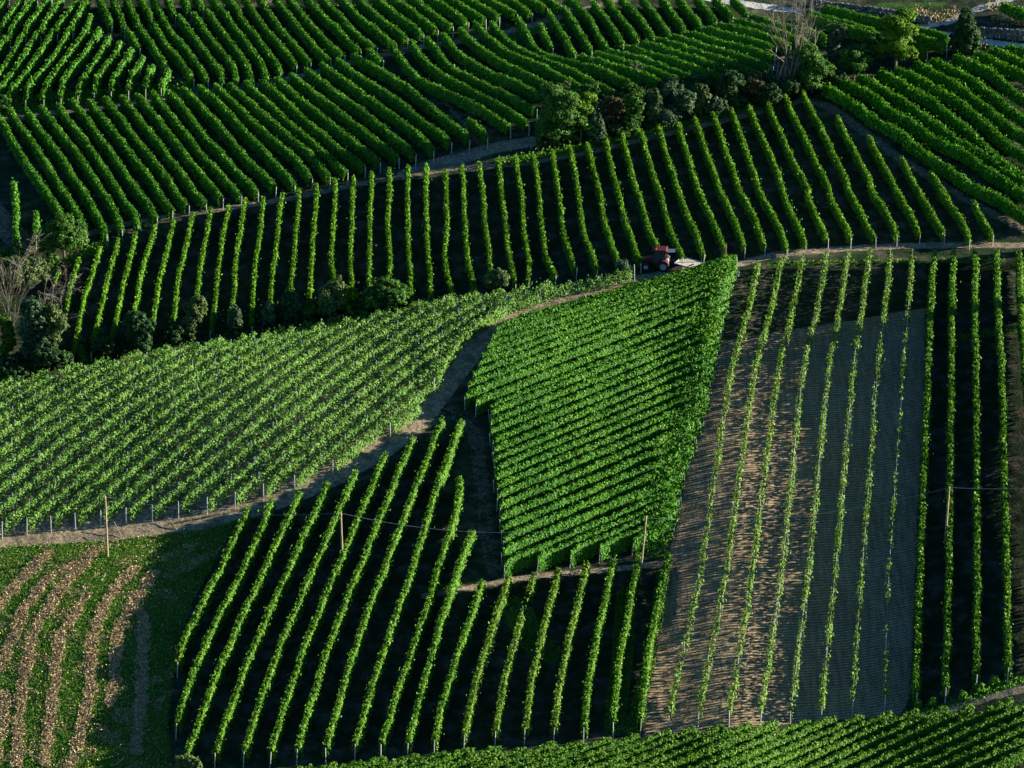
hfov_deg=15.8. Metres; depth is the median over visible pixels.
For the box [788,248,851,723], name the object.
vine row
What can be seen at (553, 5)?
vine row
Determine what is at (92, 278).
vine row
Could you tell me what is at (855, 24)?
vine row
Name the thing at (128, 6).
vine row
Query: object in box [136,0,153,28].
vine row
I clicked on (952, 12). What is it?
dry grass
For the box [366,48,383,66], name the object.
vine row
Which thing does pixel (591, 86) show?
tree
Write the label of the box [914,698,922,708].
grass tuft
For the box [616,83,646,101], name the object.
bush
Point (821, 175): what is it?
vine row
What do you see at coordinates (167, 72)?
vine row
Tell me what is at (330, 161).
vine row
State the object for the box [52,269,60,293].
vine row
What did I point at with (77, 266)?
vine row
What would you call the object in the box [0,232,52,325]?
dead tree
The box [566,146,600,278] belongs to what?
vine row
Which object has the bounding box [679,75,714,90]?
bush
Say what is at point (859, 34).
vine row
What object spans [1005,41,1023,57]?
vine row
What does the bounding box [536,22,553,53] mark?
vine row
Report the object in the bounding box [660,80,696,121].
tree
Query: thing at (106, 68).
vine row
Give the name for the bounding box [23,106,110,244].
vine row
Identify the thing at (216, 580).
vine row
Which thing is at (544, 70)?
vine row
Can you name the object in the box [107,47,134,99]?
vine row
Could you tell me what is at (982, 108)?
vine row
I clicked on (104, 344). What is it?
bush
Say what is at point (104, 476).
vine row
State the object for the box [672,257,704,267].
trailer
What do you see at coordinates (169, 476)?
vine row
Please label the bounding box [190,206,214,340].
vine row
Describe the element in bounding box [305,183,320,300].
vine row
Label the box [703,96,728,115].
bush
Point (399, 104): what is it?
vine row
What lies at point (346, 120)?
vine row
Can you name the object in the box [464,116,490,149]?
vine row
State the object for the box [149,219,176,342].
vine row
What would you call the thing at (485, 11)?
vine row
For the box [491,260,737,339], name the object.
vine row
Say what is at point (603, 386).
vine row
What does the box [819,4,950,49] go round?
vine row
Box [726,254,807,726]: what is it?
vine row
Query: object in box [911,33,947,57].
vine row
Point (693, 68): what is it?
vine row
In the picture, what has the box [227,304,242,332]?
bush
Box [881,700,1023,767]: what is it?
vine row
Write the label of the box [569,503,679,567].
vine row
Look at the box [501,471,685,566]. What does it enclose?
vine row
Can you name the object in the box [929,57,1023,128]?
vine row
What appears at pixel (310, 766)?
vine row
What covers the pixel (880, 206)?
vine row
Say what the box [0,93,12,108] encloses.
bush
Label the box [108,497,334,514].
overhead wire
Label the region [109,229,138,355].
vine row
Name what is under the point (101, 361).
vine row
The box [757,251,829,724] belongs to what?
vine row
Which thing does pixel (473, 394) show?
vine row
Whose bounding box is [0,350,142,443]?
vine row
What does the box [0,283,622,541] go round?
vineyard soil
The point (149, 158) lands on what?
vine row
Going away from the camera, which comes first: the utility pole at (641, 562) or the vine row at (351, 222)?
the utility pole at (641, 562)
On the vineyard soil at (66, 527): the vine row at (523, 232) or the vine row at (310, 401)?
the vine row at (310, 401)
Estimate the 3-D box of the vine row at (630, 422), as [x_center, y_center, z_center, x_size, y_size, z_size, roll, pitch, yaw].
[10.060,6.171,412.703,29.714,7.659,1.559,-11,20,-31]
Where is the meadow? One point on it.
(107, 676)
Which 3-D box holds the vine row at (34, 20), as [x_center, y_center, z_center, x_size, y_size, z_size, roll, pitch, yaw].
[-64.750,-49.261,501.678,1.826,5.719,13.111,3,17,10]
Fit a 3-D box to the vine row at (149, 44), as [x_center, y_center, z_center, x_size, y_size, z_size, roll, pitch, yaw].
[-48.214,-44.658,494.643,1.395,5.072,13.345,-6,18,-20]
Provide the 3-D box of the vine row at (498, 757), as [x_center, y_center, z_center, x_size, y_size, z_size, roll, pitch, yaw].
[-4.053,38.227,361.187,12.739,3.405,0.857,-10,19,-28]
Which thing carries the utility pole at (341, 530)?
on the ground at (472, 466)
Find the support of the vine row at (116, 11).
on the ground at (472, 466)
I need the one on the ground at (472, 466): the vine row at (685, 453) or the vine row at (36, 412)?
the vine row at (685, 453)
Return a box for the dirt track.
[0,0,1023,762]
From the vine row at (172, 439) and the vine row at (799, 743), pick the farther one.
the vine row at (172, 439)
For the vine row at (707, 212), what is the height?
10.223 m
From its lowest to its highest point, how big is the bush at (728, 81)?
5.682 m
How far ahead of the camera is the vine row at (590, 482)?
405.17 m
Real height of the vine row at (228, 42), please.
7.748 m
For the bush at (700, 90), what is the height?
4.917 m
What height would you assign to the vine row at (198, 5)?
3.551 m
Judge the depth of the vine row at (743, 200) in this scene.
460.42 m
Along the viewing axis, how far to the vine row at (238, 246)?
448.25 m
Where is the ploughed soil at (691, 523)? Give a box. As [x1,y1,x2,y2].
[643,308,925,737]
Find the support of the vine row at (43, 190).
on the ground at (472, 466)
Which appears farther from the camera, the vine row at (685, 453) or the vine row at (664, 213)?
the vine row at (664, 213)
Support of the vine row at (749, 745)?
on the ground at (472, 466)
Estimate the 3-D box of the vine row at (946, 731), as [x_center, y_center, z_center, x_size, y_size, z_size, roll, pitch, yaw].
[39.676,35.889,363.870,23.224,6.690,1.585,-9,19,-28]
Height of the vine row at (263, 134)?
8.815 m
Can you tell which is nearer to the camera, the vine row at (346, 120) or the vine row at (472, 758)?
the vine row at (472, 758)
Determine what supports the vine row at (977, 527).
on the ground at (472, 466)
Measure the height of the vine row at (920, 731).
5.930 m
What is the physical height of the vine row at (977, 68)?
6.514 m
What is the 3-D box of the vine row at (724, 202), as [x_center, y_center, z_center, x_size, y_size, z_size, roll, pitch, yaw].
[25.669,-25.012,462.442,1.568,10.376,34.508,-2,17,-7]
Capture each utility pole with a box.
[104,496,108,556]
[340,512,342,549]
[639,517,646,579]
[944,486,949,543]
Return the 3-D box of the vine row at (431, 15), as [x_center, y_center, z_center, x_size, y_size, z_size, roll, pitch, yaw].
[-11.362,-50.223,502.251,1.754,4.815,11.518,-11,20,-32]
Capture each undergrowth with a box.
[2,278,418,379]
[536,62,824,150]
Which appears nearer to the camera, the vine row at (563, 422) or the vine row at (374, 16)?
the vine row at (563, 422)
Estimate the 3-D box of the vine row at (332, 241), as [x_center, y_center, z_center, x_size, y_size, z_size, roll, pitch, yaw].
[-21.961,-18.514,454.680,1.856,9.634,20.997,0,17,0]
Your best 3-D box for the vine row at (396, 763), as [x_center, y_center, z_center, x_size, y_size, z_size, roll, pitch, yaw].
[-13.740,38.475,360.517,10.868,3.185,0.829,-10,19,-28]
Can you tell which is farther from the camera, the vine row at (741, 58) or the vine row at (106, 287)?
the vine row at (741, 58)
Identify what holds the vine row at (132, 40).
on the ground at (472, 466)
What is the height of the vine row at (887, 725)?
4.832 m
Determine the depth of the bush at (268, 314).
440.17 m
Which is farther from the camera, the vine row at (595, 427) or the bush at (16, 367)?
the bush at (16, 367)
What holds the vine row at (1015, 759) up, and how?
on the ground at (472, 466)
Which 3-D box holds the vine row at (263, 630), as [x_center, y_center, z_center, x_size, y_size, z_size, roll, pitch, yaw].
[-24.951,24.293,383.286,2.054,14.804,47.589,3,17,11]
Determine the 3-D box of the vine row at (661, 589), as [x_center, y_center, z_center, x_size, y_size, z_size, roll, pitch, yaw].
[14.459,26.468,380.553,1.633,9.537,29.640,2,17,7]
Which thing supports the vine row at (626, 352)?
on the ground at (472, 466)
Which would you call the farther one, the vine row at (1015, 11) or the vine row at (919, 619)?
the vine row at (1015, 11)
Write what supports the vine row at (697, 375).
on the ground at (472, 466)
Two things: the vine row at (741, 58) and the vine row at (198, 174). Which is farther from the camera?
the vine row at (741, 58)
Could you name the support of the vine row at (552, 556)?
on the ground at (472, 466)
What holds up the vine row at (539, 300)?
on the vineyard soil at (66, 527)
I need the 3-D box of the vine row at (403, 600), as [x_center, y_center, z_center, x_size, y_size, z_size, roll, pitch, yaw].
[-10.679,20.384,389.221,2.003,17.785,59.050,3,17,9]
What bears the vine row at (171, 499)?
on the vineyard soil at (66, 527)
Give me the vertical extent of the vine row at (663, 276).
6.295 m
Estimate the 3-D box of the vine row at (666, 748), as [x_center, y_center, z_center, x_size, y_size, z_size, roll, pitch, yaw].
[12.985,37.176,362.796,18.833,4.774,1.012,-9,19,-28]
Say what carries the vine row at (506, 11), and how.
on the ground at (472, 466)
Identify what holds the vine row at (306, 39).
on the ground at (472, 466)
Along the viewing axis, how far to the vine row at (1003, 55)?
491.38 m
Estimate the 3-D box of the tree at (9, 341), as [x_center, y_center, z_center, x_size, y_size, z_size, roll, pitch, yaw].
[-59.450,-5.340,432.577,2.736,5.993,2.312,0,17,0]
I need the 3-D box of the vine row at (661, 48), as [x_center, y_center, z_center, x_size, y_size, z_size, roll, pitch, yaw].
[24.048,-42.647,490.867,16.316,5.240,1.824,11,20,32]
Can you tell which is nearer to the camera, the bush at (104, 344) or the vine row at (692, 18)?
the bush at (104, 344)
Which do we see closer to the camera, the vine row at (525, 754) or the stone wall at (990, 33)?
the vine row at (525, 754)
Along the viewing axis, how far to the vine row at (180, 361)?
412.48 m
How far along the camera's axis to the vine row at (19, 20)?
500.99 m
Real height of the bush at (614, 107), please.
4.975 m
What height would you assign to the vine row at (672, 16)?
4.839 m
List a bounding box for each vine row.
[0,0,9,16]
[0,0,26,37]
[0,28,40,93]
[0,32,24,82]
[0,35,9,58]
[0,115,63,215]
[0,331,256,520]
[0,335,227,500]
[0,339,199,480]
[0,343,171,460]
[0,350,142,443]
[0,356,111,429]
[0,362,82,414]
[0,368,49,403]
[0,375,13,393]
[1,326,286,538]
[6,27,55,106]
[6,107,88,245]
[7,0,38,51]
[9,177,21,246]
[19,26,71,108]
[22,0,52,47]
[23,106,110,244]
[26,320,314,534]
[31,210,41,249]
[38,0,64,42]
[38,13,93,106]
[38,105,124,240]
[50,314,341,532]
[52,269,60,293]
[53,0,81,44]
[54,102,140,234]
[56,26,103,105]
[62,257,82,321]
[67,246,102,360]
[68,97,158,224]
[69,0,91,43]
[74,310,368,529]
[75,35,113,102]
[85,99,174,218]
[88,237,122,361]
[90,39,123,101]
[95,0,113,36]
[100,301,398,526]
[102,96,189,213]
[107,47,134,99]
[109,0,127,40]
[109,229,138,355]
[119,94,207,214]
[122,0,140,30]
[123,26,141,58]
[123,223,158,338]
[125,55,146,99]
[125,298,429,523]
[134,92,225,209]
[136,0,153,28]
[136,24,169,72]
[141,64,156,97]
[148,0,209,88]
[148,89,242,204]
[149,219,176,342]
[150,21,194,90]
[150,292,457,521]
[158,66,171,97]
[163,0,177,26]
[164,88,259,202]
[168,211,195,343]
[170,497,276,738]
[173,506,252,677]
[176,13,226,88]
[176,290,480,517]
[178,0,191,24]
[179,86,276,197]
[181,488,303,755]
[190,11,239,88]
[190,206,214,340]
[191,0,204,19]
[195,84,296,196]
[204,8,254,85]
[206,288,505,513]
[207,0,269,81]
[208,205,232,336]
[210,481,335,767]
[212,83,313,187]
[220,0,283,79]
[225,197,249,326]
[227,81,332,184]
[234,283,531,508]
[240,0,297,73]
[240,469,361,767]
[242,79,348,183]
[248,196,267,336]
[255,0,311,69]
[258,79,365,177]
[263,278,552,500]
[267,192,286,307]
[267,451,388,767]
[271,76,381,173]
[272,0,331,66]
[285,0,345,60]
[286,187,303,289]
[288,72,400,168]
[292,435,416,764]
[294,352,454,491]
[296,764,312,767]
[300,0,361,55]
[302,67,417,166]
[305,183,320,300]
[316,0,377,53]
[318,59,438,162]
[318,761,337,767]
[321,415,445,763]
[327,177,339,280]
[328,759,361,767]
[332,378,440,476]
[333,55,453,153]
[334,0,392,49]
[345,175,357,289]
[346,755,387,767]
[349,418,465,760]
[350,53,470,150]
[352,0,407,48]
[364,169,376,289]
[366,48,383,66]
[368,0,424,44]
[371,753,419,767]
[377,475,463,757]
[384,167,395,278]
[386,0,438,40]
[389,40,511,138]
[389,402,422,438]
[392,751,446,767]
[402,164,416,310]
[402,529,476,756]
[405,0,453,37]
[406,39,529,135]
[412,746,474,767]
[422,162,435,309]
[423,0,468,32]
[423,36,537,116]
[427,579,486,752]
[429,745,501,767]
[431,264,634,393]
[438,32,544,104]
[441,168,456,298]
[442,0,485,25]
[457,27,548,90]
[458,163,477,294]
[459,0,500,27]
[460,572,513,747]
[463,291,729,408]
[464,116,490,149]
[466,747,526,767]
[467,282,732,389]
[471,273,734,379]
[472,21,580,94]
[475,158,494,273]
[475,301,728,416]
[476,271,734,367]
[477,0,517,20]
[479,740,557,767]
[480,267,736,360]
[485,261,737,350]
[488,20,617,97]
[488,312,724,421]
[489,318,723,425]
[489,326,722,436]
[489,335,720,446]
[489,571,537,745]
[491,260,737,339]
[491,347,717,454]
[492,356,717,465]
[492,366,715,473]
[493,377,711,482]
[493,387,709,492]
[494,157,518,290]
[495,254,737,331]
[496,395,710,493]
[496,409,703,511]
[497,0,532,23]
[498,417,701,521]
[499,434,697,531]
[500,445,694,543]
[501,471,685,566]
[502,459,689,551]
[502,487,681,578]
[504,740,582,767]
[512,155,533,290]
[514,255,737,317]
[515,16,633,87]
[517,0,548,15]
[520,566,561,744]
[522,736,611,767]
[527,153,557,286]
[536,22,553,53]
[536,495,679,572]
[538,0,561,17]
[539,733,640,767]
[545,261,737,315]
[545,560,592,740]
[546,9,576,60]
[548,149,578,279]
[560,5,593,55]
[562,0,581,10]
[565,728,671,767]
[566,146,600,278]
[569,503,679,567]
[574,4,608,52]
[576,53,662,89]
[579,262,735,306]
[580,555,617,743]
[584,141,619,266]
[584,726,697,767]
[589,0,624,51]
[593,50,681,82]
[599,510,677,562]
[601,0,639,46]
[601,136,642,272]
[605,553,643,737]
[606,723,725,767]
[608,48,709,83]
[617,0,654,42]
[617,265,735,292]
[619,131,659,248]
[624,44,720,84]
[629,722,753,767]
[631,521,674,556]
[635,550,672,735]
[638,0,671,40]
[639,130,685,267]
[640,40,739,84]
[650,123,705,261]
[650,718,778,767]
[654,37,761,77]
[657,0,686,37]
[666,261,760,728]
[670,34,773,76]
[674,0,701,32]
[675,121,726,255]
[684,719,811,767]
[685,29,774,68]
[690,115,746,257]
[692,0,717,27]
[695,256,785,728]
[700,25,776,59]
[709,111,766,256]
[709,716,837,767]
[710,0,734,23]
[716,21,791,57]
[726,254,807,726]
[728,0,748,18]
[728,107,789,258]
[730,714,864,767]
[732,18,809,47]
[745,102,806,253]
[747,12,827,46]
[756,709,892,767]
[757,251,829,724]
[764,100,830,246]
[779,707,919,767]
[781,93,852,247]
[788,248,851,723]
[798,87,876,247]
[801,8,880,40]
[805,705,948,767]
[808,14,872,41]
[816,249,872,720]
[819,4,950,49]
[820,80,1023,224]
[825,703,974,767]
[833,115,899,246]
[837,77,1023,204]
[848,251,892,716]
[856,73,1023,186]
[858,697,1013,767]
[865,134,921,244]
[876,67,1023,177]
[880,250,917,710]
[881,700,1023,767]
[890,66,1023,164]
[899,155,945,244]
[904,712,1023,767]
[907,40,928,62]
[910,249,937,701]
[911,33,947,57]
[912,59,1023,146]
[928,170,971,249]
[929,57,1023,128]
[929,724,1023,767]
[940,248,960,703]
[950,50,1023,108]
[955,736,1023,767]
[969,249,983,684]
[971,200,993,244]
[973,49,1023,85]
[981,747,1023,767]
[987,43,1023,70]
[990,249,1013,682]
[998,1,1023,22]
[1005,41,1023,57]
[1013,251,1023,495]
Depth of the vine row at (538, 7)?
505.17 m
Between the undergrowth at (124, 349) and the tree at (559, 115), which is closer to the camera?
the undergrowth at (124, 349)
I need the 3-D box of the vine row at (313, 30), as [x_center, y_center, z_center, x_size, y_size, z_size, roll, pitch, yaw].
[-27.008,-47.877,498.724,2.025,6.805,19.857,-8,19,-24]
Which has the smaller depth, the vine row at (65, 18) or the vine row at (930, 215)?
the vine row at (930, 215)
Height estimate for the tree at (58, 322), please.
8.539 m
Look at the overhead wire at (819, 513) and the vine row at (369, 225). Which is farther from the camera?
the vine row at (369, 225)
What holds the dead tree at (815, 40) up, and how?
on the ground at (472, 466)
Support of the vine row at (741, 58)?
on the ground at (472, 466)
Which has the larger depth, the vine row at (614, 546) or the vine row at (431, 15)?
the vine row at (431, 15)
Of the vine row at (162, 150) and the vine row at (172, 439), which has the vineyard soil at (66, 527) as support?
the vine row at (172, 439)
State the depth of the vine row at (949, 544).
402.84 m
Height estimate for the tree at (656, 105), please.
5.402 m
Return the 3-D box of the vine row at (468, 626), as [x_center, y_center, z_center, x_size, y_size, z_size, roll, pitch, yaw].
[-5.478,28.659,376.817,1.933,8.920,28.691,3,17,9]
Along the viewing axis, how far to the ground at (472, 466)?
443.65 m
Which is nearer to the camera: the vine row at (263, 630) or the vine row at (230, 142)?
the vine row at (263, 630)
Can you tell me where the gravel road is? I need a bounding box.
[708,0,1023,46]
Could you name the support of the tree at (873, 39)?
on the ground at (472, 466)
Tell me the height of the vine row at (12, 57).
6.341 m
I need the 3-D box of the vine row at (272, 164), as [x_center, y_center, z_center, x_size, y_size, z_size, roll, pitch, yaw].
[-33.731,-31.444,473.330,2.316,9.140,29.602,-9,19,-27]
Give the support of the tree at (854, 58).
on the ground at (472, 466)
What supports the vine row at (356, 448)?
on the vineyard soil at (66, 527)
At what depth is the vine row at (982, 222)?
454.50 m
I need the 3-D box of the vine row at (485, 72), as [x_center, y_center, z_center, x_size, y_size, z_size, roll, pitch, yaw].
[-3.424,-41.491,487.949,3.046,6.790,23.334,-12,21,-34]
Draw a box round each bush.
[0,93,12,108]
[0,244,32,259]
[0,254,51,290]
[0,354,36,379]
[22,345,73,370]
[40,251,59,267]
[76,345,88,363]
[87,336,116,354]
[121,310,156,352]
[161,321,184,342]
[173,753,202,767]
[181,294,207,338]
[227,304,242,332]
[260,301,275,328]
[278,289,302,323]
[317,274,346,317]
[339,286,358,316]
[358,275,414,312]
[481,267,510,292]
[585,110,607,143]
[599,96,626,124]
[605,121,629,137]
[615,257,633,277]
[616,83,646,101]
[656,76,684,93]
[656,108,677,129]
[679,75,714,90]
[690,83,711,117]
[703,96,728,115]
[713,69,746,106]
[738,72,766,101]
[754,82,783,104]
[776,75,801,97]
[822,69,848,85]
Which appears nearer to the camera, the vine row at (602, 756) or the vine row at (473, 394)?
the vine row at (602, 756)
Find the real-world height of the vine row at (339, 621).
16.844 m
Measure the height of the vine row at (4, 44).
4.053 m
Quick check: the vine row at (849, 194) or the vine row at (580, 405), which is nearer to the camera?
the vine row at (580, 405)
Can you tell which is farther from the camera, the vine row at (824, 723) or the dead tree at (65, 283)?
the dead tree at (65, 283)
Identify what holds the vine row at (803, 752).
on the ground at (472, 466)
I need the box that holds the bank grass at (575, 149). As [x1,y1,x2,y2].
[5,76,640,165]
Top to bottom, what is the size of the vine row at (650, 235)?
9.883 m
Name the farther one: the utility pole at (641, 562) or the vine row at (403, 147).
the vine row at (403, 147)
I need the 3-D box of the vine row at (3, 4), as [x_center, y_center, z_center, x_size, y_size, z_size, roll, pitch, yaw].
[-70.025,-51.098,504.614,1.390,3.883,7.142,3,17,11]
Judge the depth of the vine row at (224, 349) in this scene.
411.37 m
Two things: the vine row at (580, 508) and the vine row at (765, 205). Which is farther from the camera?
the vine row at (765, 205)
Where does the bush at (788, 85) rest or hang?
on the ground at (472, 466)
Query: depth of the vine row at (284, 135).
473.88 m
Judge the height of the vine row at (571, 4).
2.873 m
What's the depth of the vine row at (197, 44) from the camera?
493.17 m
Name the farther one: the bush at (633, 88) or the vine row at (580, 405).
the bush at (633, 88)
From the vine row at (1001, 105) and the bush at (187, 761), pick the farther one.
the vine row at (1001, 105)
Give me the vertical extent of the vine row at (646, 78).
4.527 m
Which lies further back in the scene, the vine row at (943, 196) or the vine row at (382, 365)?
the vine row at (943, 196)
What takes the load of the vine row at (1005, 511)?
on the ground at (472, 466)
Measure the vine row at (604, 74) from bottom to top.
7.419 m
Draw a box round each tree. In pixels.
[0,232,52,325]
[0,313,16,358]
[16,295,52,360]
[35,211,90,260]
[37,256,84,319]
[38,301,69,368]
[44,261,89,309]
[535,81,584,146]
[556,80,571,90]
[574,90,597,141]
[577,80,600,104]
[622,92,645,134]
[647,88,663,126]
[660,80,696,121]
[739,0,839,95]
[760,49,801,82]
[790,42,836,92]
[794,23,822,44]
[826,22,848,69]
[833,43,873,80]
[862,32,884,65]
[873,6,918,70]
[947,5,981,55]
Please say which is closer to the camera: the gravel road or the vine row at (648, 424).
the vine row at (648, 424)
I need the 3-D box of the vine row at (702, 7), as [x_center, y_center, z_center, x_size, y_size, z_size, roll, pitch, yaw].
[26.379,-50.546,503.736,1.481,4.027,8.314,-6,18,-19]
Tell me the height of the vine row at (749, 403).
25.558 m
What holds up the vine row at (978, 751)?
on the ground at (472, 466)
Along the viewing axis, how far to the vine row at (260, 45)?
496.55 m
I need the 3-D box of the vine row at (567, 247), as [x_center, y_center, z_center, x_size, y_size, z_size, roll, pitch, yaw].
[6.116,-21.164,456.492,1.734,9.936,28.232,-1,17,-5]
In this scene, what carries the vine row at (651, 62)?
on the ground at (472, 466)
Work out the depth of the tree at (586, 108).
470.42 m
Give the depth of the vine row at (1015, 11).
502.34 m
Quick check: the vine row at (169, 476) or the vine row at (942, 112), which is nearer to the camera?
the vine row at (169, 476)
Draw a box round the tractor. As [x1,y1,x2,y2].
[642,246,674,271]
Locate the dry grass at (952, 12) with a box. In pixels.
[12,0,1023,579]
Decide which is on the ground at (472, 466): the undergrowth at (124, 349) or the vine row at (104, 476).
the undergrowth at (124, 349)
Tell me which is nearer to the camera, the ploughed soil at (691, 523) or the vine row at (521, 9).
the ploughed soil at (691, 523)
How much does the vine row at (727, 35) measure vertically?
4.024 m
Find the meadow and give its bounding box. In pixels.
[0,520,236,767]
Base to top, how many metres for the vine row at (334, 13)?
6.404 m
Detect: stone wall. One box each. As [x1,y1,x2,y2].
[797,0,931,23]
[980,27,1023,40]
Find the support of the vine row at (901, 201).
on the ground at (472, 466)
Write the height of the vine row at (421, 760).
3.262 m
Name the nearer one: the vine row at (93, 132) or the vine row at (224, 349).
the vine row at (224, 349)
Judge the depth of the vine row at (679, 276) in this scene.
440.37 m
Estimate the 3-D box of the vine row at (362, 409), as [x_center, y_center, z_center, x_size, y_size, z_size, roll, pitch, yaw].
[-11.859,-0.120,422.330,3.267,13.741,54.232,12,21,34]
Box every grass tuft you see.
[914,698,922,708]
[927,696,937,705]
[958,690,968,700]
[972,682,986,692]
[988,675,999,685]
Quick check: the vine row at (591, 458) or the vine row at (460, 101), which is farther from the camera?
the vine row at (460, 101)
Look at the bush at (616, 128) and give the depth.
472.96 m
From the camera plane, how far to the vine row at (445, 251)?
452.44 m
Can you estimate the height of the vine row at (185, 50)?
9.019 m
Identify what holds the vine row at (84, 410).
on the vineyard soil at (66, 527)
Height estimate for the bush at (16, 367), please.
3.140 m
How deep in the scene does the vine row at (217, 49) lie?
493.81 m
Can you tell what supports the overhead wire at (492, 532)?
attached to the utility pole at (641, 562)
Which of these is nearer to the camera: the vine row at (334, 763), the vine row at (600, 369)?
the vine row at (334, 763)
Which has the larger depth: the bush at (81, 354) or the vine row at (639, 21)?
the vine row at (639, 21)
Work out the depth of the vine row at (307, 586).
382.90 m
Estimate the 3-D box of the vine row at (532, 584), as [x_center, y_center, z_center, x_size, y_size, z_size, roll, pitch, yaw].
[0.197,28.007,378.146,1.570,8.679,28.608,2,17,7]
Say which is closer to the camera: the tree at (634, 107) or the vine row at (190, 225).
the vine row at (190, 225)
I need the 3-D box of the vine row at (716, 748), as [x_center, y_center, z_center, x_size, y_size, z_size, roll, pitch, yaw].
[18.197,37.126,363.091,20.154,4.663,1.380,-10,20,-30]
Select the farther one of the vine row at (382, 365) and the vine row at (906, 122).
the vine row at (906, 122)
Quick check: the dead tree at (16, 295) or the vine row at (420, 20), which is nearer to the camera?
the dead tree at (16, 295)
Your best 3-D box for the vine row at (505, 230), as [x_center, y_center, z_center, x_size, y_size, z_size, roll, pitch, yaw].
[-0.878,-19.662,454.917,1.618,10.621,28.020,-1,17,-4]
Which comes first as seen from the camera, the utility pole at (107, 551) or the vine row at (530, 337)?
the utility pole at (107, 551)
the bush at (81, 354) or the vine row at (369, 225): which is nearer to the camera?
the bush at (81, 354)
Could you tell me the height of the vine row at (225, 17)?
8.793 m
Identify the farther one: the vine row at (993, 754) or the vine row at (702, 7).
the vine row at (702, 7)
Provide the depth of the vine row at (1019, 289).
431.63 m
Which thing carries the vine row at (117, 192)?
on the ground at (472, 466)
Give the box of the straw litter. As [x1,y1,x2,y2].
[0,519,231,767]
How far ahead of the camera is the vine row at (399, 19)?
500.01 m
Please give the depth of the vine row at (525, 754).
362.76 m
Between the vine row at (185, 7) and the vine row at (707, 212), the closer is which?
the vine row at (707, 212)
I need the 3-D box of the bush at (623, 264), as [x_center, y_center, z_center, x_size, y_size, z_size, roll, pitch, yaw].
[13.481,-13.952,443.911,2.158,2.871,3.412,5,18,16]
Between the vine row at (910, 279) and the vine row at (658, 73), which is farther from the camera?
the vine row at (658, 73)
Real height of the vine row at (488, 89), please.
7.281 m
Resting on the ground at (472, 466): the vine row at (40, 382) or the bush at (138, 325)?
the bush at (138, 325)
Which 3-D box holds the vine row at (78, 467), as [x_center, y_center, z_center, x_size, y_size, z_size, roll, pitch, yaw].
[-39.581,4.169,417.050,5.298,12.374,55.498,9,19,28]
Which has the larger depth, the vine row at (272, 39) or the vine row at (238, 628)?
the vine row at (272, 39)
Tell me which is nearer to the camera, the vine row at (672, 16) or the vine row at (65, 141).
the vine row at (65, 141)
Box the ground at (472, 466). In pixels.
[0,0,1023,767]
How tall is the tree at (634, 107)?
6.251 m
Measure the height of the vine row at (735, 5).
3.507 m
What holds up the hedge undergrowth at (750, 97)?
on the ground at (472, 466)
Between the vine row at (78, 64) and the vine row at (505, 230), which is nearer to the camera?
the vine row at (505, 230)
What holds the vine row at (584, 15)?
on the ground at (472, 466)
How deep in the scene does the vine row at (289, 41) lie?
496.35 m
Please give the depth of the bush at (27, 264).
439.41 m
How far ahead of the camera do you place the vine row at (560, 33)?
496.77 m
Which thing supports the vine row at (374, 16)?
on the ground at (472, 466)
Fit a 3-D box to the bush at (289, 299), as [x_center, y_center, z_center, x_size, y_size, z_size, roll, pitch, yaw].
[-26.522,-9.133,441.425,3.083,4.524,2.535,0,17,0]
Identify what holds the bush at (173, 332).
on the ground at (472, 466)
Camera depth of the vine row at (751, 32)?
497.15 m
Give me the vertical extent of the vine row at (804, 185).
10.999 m
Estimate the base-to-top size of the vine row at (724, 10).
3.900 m
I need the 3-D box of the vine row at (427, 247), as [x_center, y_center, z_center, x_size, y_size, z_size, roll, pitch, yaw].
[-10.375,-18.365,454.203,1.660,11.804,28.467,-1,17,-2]
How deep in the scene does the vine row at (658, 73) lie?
488.61 m
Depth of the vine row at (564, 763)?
363.13 m
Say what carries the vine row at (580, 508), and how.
on the ground at (472, 466)
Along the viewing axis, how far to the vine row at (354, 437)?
413.66 m
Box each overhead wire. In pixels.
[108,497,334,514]
[342,513,643,532]
[653,488,945,519]
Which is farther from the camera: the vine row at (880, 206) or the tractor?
the vine row at (880, 206)
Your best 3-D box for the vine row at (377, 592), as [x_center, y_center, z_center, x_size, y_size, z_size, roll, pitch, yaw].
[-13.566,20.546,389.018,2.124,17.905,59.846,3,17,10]
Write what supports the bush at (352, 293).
on the ground at (472, 466)
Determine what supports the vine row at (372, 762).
on the ground at (472, 466)
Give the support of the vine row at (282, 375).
on the vineyard soil at (66, 527)
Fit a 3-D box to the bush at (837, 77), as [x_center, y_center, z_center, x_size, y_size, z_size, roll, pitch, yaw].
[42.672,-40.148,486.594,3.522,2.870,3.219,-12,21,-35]
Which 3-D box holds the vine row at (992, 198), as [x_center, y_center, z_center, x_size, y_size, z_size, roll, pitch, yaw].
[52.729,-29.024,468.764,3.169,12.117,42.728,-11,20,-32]
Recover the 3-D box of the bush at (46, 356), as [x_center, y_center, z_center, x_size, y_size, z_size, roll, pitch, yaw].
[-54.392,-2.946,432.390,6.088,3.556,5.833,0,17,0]
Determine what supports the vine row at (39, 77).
on the ground at (472, 466)
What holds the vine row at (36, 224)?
on the ground at (472, 466)
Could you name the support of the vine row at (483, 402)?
on the ground at (472, 466)
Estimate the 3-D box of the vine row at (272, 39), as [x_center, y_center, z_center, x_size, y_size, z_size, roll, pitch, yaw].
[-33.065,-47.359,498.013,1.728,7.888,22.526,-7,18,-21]
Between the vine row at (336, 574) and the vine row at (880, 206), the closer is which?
the vine row at (336, 574)
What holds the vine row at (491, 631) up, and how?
on the ground at (472, 466)
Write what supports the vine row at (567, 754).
on the ground at (472, 466)
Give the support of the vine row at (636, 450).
on the ground at (472, 466)
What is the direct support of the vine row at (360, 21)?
on the ground at (472, 466)

